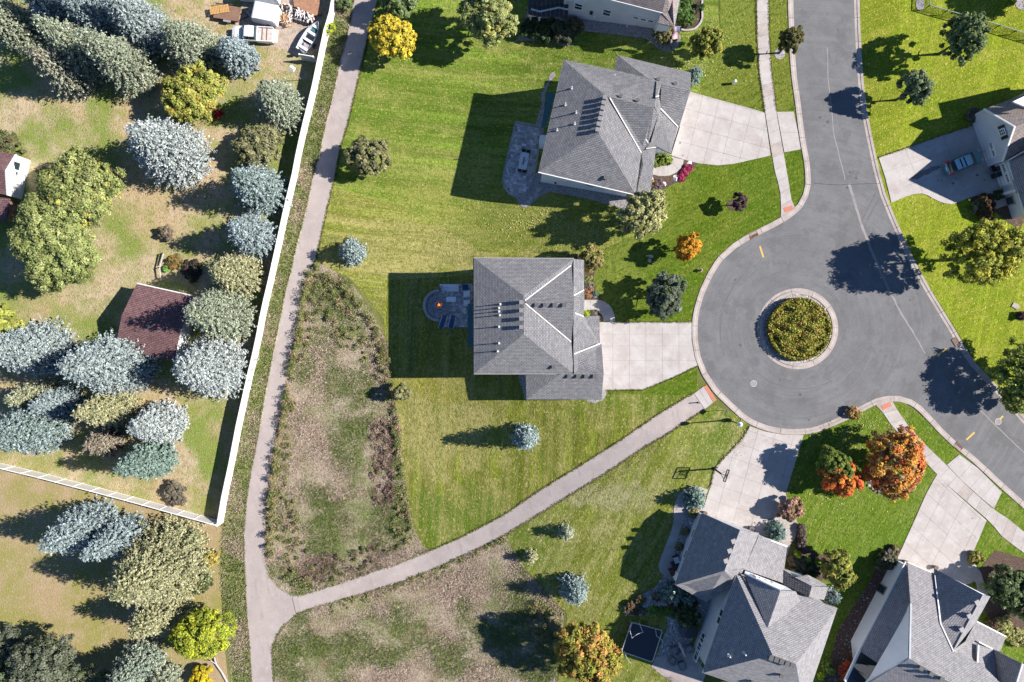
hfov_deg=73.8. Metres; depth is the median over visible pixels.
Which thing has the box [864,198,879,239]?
tyre mark
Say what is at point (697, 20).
garden bed
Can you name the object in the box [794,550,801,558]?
shrub
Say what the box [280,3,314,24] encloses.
log pile
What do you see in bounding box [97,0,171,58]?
spruce tree
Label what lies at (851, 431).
fallen leaves
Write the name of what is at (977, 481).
driveway apron
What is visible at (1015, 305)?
utility vault
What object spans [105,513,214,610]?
spruce tree
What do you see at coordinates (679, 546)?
shrub
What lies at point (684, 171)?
shrub
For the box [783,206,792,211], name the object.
tactile pad
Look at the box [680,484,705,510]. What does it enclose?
spruce tree
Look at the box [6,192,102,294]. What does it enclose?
willow tree
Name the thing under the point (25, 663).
cottonwood tree
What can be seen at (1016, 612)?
dogwood tree
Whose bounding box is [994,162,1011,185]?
garage door
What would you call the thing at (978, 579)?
entry walk
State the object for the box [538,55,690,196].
house
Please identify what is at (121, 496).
vinyl fence
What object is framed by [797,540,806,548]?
shrub
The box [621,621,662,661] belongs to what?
trampoline
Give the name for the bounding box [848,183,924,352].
road seam
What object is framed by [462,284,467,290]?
side chair
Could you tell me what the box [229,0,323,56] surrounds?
dirt lot
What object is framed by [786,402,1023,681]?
corner lawn
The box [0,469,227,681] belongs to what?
yard
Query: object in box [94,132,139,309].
fallen leaves
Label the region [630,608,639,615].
shrub
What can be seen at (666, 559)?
side walk
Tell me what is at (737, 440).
fallen leaves
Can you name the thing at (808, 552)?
mulch bed
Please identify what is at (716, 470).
basketball hoop
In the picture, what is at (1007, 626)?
shrub
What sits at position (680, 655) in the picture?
wicker armchair
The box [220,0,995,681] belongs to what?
ground
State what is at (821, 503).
fallen leaves
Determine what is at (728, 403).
kerb
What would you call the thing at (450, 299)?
coffee table
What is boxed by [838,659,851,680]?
shrub
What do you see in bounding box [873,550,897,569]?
shrub
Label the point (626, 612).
shrub
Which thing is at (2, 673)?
cottonwood tree
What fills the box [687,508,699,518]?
shrub
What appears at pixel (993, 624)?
shrub
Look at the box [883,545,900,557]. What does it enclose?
mulch bed
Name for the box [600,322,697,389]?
driveway
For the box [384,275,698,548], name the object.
lawn
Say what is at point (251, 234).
spruce tree
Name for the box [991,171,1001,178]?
wheeled bin
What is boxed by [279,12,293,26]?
firewood pile
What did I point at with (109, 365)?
spruce tree
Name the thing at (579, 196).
pebbles
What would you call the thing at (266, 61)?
fallen leaves
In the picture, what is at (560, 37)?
shrub
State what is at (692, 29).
stone edging
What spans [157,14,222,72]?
spruce tree
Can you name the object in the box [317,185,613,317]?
drying lawn
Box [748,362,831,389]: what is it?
tyre mark
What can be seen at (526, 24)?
shrub
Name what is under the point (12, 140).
shrub
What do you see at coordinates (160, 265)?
log rail
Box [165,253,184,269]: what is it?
shrub
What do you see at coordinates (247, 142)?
shrubby tree
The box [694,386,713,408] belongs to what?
trail ramp
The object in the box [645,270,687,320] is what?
linden tree
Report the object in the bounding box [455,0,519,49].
birch tree
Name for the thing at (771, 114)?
pavement
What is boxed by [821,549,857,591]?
crab apple tree
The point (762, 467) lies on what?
driveway
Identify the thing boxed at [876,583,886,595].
side door
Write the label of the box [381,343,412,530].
tall weeds
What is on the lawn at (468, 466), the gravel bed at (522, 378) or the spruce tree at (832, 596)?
the gravel bed at (522, 378)
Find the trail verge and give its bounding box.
[220,0,353,681]
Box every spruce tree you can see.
[0,0,48,55]
[0,313,83,382]
[0,398,76,455]
[2,378,54,409]
[21,0,83,28]
[25,43,99,101]
[27,381,84,421]
[31,13,118,89]
[34,494,125,555]
[54,328,164,397]
[56,0,128,41]
[70,386,144,430]
[75,27,163,99]
[78,509,150,562]
[79,424,124,460]
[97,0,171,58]
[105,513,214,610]
[105,637,168,681]
[113,437,180,481]
[123,113,217,192]
[124,585,197,640]
[125,398,190,448]
[147,658,184,681]
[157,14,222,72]
[171,333,258,401]
[181,284,259,347]
[207,249,267,300]
[215,33,260,79]
[224,209,279,261]
[227,159,292,217]
[250,77,308,135]
[338,236,368,267]
[508,422,539,451]
[522,547,537,565]
[556,520,574,540]
[557,570,590,606]
[657,578,683,606]
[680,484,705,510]
[680,590,699,606]
[686,64,704,85]
[763,518,787,542]
[824,585,842,604]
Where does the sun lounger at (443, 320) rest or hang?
on the fire pit terrace at (448, 309)
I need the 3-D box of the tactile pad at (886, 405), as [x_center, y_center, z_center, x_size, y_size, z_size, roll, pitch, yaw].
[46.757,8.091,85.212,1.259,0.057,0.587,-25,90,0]
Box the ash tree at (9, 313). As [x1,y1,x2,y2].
[0,301,25,343]
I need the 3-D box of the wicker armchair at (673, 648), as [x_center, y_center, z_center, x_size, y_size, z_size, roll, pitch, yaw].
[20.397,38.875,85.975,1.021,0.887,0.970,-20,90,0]
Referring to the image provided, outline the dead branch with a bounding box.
[209,657,227,681]
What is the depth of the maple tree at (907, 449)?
79.65 m
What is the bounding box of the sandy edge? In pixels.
[259,78,336,429]
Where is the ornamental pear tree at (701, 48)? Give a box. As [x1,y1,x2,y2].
[687,26,724,60]
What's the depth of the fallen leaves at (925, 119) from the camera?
85.20 m
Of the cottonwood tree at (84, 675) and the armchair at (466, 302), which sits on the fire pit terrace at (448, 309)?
the armchair at (466, 302)
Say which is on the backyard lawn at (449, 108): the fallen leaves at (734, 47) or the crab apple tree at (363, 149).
the crab apple tree at (363, 149)
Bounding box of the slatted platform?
[294,0,321,15]
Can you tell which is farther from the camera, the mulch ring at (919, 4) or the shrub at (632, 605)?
the shrub at (632, 605)
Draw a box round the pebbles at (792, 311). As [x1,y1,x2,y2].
[763,294,831,362]
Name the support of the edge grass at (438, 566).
on the trail
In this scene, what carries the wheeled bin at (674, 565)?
on the side walk at (666, 559)
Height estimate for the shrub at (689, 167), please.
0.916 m
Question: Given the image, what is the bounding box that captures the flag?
[672,26,680,38]
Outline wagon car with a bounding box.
[942,149,982,175]
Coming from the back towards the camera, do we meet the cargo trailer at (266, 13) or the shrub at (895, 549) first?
the cargo trailer at (266, 13)
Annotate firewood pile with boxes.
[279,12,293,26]
[292,15,308,23]
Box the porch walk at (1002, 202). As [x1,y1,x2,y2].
[986,191,1006,208]
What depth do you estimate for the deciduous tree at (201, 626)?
84.23 m
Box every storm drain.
[749,230,758,238]
[952,337,960,346]
[953,441,963,451]
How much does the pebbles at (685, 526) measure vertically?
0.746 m
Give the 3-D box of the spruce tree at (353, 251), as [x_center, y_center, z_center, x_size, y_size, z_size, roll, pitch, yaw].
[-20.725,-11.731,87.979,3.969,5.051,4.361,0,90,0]
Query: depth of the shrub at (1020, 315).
84.61 m
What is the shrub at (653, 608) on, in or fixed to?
on the gravel bed at (683, 639)
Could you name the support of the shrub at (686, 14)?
on the garden bed at (697, 20)
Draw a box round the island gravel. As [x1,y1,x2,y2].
[763,294,831,362]
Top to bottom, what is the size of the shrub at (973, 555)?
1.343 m
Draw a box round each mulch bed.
[574,255,600,298]
[653,160,696,189]
[792,530,838,580]
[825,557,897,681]
[867,467,893,489]
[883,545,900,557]
[971,190,1023,228]
[979,550,1023,628]
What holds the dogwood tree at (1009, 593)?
on the mulch bed at (991, 609)
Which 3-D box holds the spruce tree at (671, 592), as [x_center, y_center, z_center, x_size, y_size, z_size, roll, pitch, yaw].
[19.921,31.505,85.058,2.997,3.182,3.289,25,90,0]
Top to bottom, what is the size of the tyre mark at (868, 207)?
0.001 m
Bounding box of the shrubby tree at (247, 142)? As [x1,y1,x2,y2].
[229,123,284,170]
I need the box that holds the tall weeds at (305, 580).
[268,279,369,588]
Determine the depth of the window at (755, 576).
79.36 m
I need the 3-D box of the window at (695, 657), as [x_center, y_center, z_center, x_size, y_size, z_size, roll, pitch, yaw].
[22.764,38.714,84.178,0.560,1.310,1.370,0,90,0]
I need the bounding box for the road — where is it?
[698,0,1023,500]
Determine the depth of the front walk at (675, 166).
85.23 m
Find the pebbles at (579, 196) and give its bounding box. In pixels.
[517,182,627,207]
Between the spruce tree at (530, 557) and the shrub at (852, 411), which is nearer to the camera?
the shrub at (852, 411)
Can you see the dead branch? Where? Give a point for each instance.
(218, 667)
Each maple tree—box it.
[159,59,229,123]
[367,13,416,59]
[553,620,624,681]
[673,231,702,261]
[777,25,804,54]
[815,444,854,479]
[818,462,864,497]
[861,424,928,501]
[937,217,1023,286]
[985,335,1023,414]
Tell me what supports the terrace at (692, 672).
on the lawn at (620, 524)
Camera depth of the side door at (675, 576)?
84.29 m
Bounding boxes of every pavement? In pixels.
[757,0,795,216]
[876,401,1023,552]
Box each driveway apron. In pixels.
[777,112,800,151]
[947,454,1001,507]
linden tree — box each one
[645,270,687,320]
[895,68,935,106]
[938,11,991,66]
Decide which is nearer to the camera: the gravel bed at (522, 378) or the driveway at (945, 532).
the driveway at (945, 532)
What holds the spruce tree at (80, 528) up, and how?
on the yard at (44, 594)
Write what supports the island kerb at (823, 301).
on the road
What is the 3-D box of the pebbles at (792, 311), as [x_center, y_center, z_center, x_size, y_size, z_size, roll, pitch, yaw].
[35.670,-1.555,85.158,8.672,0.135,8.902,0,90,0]
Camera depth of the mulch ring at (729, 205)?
85.24 m
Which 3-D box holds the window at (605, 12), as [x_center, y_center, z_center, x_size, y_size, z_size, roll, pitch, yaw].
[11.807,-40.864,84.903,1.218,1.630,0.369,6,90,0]
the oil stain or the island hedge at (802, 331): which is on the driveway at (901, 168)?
the oil stain
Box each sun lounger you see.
[438,314,447,328]
[448,315,455,327]
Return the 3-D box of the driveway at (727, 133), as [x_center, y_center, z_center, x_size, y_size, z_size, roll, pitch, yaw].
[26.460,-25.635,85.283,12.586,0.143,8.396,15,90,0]
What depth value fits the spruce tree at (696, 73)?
84.04 m
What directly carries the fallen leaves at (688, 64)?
on the backyard lawn at (449, 108)
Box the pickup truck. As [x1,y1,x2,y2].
[232,23,277,44]
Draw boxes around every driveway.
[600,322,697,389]
[671,92,770,164]
[702,426,803,536]
[879,126,1001,203]
[898,475,986,584]
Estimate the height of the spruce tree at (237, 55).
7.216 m
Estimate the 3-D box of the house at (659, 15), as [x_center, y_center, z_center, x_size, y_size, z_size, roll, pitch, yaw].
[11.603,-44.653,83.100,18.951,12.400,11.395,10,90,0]
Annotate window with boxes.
[12,160,21,171]
[573,2,583,10]
[601,8,611,16]
[693,647,698,662]
[696,640,701,654]
[699,631,705,645]
[753,574,774,584]
[998,128,1006,136]
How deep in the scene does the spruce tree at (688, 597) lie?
84.80 m
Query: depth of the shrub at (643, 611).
86.27 m
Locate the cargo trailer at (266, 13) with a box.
[247,1,280,26]
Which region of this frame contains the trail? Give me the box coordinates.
[244,0,703,681]
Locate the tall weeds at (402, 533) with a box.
[385,390,412,547]
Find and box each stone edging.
[636,601,681,609]
[681,0,702,31]
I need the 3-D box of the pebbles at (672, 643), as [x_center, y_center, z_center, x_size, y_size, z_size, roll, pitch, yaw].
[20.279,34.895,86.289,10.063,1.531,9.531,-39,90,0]
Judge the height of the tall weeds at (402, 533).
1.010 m
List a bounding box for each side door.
[672,569,677,581]
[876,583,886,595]
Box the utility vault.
[1011,302,1019,309]
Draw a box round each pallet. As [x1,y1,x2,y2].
[210,6,219,14]
[219,4,228,12]
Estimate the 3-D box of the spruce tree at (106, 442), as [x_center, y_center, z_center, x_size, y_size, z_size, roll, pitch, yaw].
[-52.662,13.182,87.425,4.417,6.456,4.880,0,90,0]
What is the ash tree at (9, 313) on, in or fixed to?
on the yard at (202, 216)
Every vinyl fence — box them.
[0,463,216,525]
[216,0,336,525]
[298,53,316,62]
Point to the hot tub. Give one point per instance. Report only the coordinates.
(687, 633)
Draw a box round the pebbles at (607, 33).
[520,6,677,50]
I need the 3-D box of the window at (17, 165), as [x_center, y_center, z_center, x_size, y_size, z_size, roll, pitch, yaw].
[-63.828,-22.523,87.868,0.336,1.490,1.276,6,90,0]
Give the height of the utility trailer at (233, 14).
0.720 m
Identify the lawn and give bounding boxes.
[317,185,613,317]
[333,0,719,248]
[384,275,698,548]
[507,405,748,681]
[584,0,804,394]
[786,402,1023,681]
[859,0,1023,414]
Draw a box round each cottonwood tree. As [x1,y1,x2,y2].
[0,622,36,668]
[0,661,9,681]
[4,632,80,681]
[76,662,112,681]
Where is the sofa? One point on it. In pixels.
(450, 287)
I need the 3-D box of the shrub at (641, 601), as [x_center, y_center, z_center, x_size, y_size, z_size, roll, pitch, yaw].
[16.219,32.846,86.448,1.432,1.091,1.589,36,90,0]
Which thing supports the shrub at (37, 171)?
on the yard at (202, 216)
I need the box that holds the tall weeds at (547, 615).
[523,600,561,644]
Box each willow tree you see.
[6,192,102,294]
[32,145,126,227]
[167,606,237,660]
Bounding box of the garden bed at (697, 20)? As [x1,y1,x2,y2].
[676,0,700,29]
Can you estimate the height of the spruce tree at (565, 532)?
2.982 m
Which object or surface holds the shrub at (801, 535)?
on the mulch bed at (808, 552)
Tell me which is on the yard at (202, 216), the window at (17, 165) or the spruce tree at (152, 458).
the spruce tree at (152, 458)
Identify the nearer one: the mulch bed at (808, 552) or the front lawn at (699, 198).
the mulch bed at (808, 552)
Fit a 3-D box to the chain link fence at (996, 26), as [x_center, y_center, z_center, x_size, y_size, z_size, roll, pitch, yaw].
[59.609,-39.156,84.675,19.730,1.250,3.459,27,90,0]
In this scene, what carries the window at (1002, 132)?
in the house at (999, 129)
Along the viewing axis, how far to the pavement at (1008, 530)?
85.21 m
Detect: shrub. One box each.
[0,129,26,155]
[34,166,45,176]
[157,224,173,241]
[162,265,169,272]
[162,479,186,506]
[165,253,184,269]
[180,259,202,283]
[186,572,213,595]
[188,664,212,681]
[202,550,220,566]
[213,109,223,118]
[322,22,335,34]
[335,0,352,11]
[520,17,537,38]
[531,16,558,44]
[551,20,574,46]
[567,17,583,33]
[584,276,594,283]
[584,280,594,288]
[584,287,593,297]
[584,310,590,315]
[590,309,598,315]
[591,289,597,297]
[623,603,629,615]
[626,599,635,609]
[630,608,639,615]
[635,593,646,605]
[637,606,647,615]
[647,604,658,616]
[651,178,664,190]
[651,592,662,601]
[652,27,678,45]
[654,154,664,167]
[658,605,668,616]
[661,152,672,164]
[666,606,676,617]
[667,600,681,608]
[674,542,683,550]
[676,5,695,25]
[676,610,701,628]
[677,173,685,181]
[677,599,698,618]
[679,0,693,7]
[680,168,688,176]
[680,527,689,535]
[684,164,692,172]
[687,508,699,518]
[695,2,704,12]
[787,555,798,567]
[789,557,809,573]
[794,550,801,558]
[796,523,805,532]
[797,531,807,541]
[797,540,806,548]
[803,562,820,577]
[814,557,821,567]
[817,672,825,680]
[821,660,835,675]
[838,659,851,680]
[845,406,860,418]
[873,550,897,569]
[888,544,898,555]
[965,107,981,122]
[967,550,985,564]
[969,197,983,213]
[977,193,996,207]
[977,205,996,219]
[984,618,1000,629]
[993,190,1002,199]
[994,614,1013,638]
[1006,627,1023,647]
[1016,311,1023,320]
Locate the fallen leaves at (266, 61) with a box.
[211,13,352,158]
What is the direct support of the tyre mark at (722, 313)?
on the road
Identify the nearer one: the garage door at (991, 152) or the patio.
the garage door at (991, 152)
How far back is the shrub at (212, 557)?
88.68 m
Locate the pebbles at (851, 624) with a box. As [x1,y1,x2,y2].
[827,569,884,681]
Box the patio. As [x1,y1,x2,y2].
[502,121,541,196]
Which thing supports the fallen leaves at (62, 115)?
on the yard at (202, 216)
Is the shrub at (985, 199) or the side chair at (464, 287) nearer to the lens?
the shrub at (985, 199)
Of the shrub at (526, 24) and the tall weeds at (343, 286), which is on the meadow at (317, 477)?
the tall weeds at (343, 286)
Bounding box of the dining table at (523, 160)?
[518,152,528,169]
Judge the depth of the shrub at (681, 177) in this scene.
84.92 m
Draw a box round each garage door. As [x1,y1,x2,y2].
[983,143,997,159]
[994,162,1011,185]
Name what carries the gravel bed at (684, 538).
on the lawn at (620, 524)
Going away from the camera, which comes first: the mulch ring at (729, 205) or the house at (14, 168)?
the mulch ring at (729, 205)
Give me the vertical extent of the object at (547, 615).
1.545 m
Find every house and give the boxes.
[0,152,29,220]
[289,65,300,78]
[468,257,603,399]
[528,0,679,37]
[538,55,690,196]
[672,512,836,681]
[844,560,1023,681]
[972,93,1023,218]
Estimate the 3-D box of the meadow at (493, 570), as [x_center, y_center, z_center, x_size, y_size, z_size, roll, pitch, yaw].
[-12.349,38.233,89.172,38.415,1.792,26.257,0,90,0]
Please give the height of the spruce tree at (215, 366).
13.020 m
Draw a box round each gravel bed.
[515,1,680,51]
[516,173,630,207]
[519,374,527,400]
[535,72,555,134]
[587,390,605,402]
[627,576,709,655]
[675,499,705,555]
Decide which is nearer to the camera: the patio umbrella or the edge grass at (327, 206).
the patio umbrella
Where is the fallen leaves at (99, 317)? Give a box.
[29,281,129,376]
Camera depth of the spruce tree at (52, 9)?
84.33 m
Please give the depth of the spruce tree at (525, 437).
84.27 m
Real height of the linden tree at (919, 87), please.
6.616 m
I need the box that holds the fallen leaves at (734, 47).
[673,0,797,131]
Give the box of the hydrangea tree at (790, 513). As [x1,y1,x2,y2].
[776,496,805,522]
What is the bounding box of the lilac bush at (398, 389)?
[391,382,411,400]
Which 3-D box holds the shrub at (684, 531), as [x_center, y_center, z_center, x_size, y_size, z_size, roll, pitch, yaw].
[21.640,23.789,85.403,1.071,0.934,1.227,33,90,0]
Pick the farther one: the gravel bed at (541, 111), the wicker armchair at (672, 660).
the gravel bed at (541, 111)
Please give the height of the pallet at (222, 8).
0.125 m
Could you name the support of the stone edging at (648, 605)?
on the gravel bed at (683, 639)
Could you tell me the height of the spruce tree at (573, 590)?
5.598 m
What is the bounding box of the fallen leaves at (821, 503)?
[752,457,887,546]
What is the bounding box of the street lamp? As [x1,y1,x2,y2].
[727,418,742,426]
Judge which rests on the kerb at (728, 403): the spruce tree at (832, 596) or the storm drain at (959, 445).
the storm drain at (959, 445)
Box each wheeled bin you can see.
[669,568,674,576]
[670,561,677,569]
[672,554,679,563]
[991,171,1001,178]
[993,166,1000,171]
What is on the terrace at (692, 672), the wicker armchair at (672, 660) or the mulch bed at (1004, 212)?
the wicker armchair at (672, 660)
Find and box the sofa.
[442,284,458,291]
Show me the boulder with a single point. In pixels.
(538, 190)
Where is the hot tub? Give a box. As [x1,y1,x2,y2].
[677,619,697,638]
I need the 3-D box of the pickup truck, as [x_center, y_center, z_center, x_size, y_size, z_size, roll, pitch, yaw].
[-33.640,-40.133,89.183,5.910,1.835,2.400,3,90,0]
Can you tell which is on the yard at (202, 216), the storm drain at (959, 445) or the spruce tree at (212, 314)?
the spruce tree at (212, 314)
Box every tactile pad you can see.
[704,385,715,401]
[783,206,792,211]
[881,402,891,409]
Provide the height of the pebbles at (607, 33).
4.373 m
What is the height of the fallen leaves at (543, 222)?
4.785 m
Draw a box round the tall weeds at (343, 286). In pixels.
[315,271,388,380]
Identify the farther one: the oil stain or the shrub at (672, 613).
the shrub at (672, 613)
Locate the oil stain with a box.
[909,166,939,179]
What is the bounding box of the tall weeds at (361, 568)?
[302,543,398,589]
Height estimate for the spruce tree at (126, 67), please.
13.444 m
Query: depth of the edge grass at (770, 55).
85.20 m
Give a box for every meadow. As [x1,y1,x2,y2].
[265,263,430,595]
[273,534,564,681]
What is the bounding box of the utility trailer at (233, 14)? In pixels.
[213,2,248,23]
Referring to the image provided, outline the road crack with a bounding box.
[814,183,876,184]
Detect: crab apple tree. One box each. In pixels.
[343,135,391,177]
[579,244,604,273]
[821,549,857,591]
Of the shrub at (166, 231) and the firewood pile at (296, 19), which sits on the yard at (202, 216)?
the shrub at (166, 231)
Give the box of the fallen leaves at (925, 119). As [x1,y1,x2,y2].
[873,37,971,213]
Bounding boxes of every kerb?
[692,0,1023,508]
[757,288,837,368]
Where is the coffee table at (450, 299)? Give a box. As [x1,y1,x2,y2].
[446,297,455,301]
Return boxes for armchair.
[463,290,469,296]
[463,300,469,306]
[668,655,677,665]
[669,645,678,654]
[677,649,686,659]
[677,660,686,670]
[685,643,693,653]
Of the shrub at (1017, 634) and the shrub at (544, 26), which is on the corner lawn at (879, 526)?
the shrub at (1017, 634)
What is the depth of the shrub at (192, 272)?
89.45 m
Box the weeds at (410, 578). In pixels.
[330,538,506,613]
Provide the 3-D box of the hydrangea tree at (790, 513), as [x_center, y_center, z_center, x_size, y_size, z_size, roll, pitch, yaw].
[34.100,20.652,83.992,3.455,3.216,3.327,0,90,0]
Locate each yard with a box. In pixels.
[0,0,330,518]
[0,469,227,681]
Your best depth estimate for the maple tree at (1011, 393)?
80.77 m
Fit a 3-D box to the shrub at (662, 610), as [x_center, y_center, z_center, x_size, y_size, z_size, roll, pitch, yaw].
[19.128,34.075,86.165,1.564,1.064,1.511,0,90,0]
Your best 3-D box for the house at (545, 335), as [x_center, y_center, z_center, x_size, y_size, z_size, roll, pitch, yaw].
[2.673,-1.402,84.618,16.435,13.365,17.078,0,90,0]
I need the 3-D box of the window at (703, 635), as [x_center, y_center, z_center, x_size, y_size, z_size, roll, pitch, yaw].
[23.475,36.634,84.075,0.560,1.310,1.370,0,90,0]
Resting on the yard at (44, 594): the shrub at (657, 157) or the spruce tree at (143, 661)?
the spruce tree at (143, 661)
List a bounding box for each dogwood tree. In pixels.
[979,563,1023,609]
[1006,601,1023,621]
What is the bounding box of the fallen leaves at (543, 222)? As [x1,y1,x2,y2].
[412,193,617,244]
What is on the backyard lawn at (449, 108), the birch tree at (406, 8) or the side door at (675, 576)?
the birch tree at (406, 8)
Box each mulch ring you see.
[727,199,734,209]
[774,49,784,58]
[916,0,924,10]
[1015,0,1023,9]
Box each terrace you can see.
[426,283,472,326]
[651,647,705,681]
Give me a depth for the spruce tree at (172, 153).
84.47 m
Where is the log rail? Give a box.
[159,253,163,277]
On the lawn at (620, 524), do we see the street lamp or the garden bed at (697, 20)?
the street lamp
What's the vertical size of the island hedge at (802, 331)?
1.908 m
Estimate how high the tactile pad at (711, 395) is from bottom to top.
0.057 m
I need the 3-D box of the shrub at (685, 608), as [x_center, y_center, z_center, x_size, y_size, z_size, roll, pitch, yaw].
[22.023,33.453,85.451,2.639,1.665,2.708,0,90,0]
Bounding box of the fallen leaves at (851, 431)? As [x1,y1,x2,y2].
[788,404,929,465]
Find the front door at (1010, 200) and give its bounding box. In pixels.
[1004,195,1015,205]
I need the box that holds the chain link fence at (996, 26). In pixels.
[924,0,1023,38]
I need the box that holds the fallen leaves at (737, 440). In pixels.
[719,419,753,460]
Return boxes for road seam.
[827,47,845,179]
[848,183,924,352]
[980,410,1023,452]
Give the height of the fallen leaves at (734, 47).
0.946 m
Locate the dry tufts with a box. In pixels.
[579,439,668,500]
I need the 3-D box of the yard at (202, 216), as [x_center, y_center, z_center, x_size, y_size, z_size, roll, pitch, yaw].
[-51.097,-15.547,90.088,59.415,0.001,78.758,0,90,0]
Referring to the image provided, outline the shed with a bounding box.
[117,283,198,360]
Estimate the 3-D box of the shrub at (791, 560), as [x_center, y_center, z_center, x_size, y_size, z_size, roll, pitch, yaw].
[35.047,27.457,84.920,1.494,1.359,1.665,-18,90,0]
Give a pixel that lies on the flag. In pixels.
(676, 31)
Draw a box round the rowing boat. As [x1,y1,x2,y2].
[296,21,319,53]
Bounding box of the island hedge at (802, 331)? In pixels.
[765,297,831,361]
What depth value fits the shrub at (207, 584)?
88.23 m
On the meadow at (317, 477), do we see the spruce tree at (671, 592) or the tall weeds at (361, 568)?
the tall weeds at (361, 568)
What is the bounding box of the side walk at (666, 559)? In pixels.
[658,486,707,577]
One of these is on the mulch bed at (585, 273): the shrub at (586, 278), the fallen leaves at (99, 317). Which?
the shrub at (586, 278)
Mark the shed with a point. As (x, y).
(152, 318)
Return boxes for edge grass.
[271,624,284,680]
[296,410,701,614]
[315,0,377,258]
[606,367,695,391]
[616,320,690,323]
[709,427,748,487]
[755,0,765,112]
[767,0,776,110]
[880,124,972,156]
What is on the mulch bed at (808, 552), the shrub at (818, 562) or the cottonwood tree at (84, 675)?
the shrub at (818, 562)
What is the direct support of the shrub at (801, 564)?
on the mulch bed at (808, 552)
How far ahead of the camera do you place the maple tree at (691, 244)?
81.17 m
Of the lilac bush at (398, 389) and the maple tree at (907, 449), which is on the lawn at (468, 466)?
the lilac bush at (398, 389)
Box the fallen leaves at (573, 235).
[533,221,612,251]
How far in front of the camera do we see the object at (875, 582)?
85.25 m
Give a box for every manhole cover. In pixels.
[750,380,756,386]
[995,418,1001,424]
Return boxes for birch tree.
[381,0,418,17]
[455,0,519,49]
[615,189,667,240]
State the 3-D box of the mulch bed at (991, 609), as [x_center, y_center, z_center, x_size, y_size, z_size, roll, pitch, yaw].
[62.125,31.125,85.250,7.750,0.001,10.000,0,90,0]
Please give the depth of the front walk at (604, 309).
85.24 m
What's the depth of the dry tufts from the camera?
85.92 m
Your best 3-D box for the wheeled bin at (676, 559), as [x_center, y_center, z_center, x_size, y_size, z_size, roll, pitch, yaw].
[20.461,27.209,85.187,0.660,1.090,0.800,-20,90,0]
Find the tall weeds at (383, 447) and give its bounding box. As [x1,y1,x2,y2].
[369,420,395,515]
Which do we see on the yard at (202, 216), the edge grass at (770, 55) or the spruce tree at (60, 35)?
the spruce tree at (60, 35)
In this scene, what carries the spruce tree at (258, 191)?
on the yard at (202, 216)
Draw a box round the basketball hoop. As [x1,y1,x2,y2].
[712,467,729,481]
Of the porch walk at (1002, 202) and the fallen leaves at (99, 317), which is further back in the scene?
the fallen leaves at (99, 317)
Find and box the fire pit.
[435,301,442,308]
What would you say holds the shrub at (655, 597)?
on the gravel bed at (683, 639)
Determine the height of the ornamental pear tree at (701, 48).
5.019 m
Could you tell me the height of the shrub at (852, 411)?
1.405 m
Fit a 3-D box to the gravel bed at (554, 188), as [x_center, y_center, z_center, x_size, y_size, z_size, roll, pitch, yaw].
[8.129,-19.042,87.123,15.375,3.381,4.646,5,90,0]
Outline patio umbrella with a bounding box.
[674,636,685,656]
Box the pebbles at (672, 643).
[623,575,709,661]
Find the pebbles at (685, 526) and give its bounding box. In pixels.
[671,500,704,578]
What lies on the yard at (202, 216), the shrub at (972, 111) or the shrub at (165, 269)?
the shrub at (165, 269)
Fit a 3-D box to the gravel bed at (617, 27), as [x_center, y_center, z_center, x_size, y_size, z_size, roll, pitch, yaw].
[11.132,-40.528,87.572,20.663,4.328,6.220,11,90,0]
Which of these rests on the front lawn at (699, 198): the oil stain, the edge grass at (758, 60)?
the edge grass at (758, 60)
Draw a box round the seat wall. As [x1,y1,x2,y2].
[423,289,438,321]
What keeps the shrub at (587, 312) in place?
on the mulch bed
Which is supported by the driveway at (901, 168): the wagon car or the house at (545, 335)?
the wagon car
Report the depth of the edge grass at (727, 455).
85.20 m
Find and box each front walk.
[584,300,615,321]
[653,157,683,175]
[779,495,797,561]
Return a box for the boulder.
[535,187,542,192]
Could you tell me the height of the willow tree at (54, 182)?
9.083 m
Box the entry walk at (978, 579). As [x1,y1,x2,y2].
[973,564,987,594]
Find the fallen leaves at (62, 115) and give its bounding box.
[11,78,127,155]
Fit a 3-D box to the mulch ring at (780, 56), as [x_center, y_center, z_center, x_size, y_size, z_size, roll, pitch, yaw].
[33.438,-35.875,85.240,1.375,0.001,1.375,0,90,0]
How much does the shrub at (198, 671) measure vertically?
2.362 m
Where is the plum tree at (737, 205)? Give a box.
[731,192,747,211]
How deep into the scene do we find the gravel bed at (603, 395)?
85.29 m
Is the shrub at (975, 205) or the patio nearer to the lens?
the shrub at (975, 205)
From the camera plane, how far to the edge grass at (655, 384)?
85.21 m
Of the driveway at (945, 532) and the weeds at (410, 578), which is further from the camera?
the weeds at (410, 578)
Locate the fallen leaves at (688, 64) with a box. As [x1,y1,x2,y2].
[661,57,716,72]
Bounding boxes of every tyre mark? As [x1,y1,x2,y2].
[720,276,742,355]
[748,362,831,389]
[862,193,875,220]
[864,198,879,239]

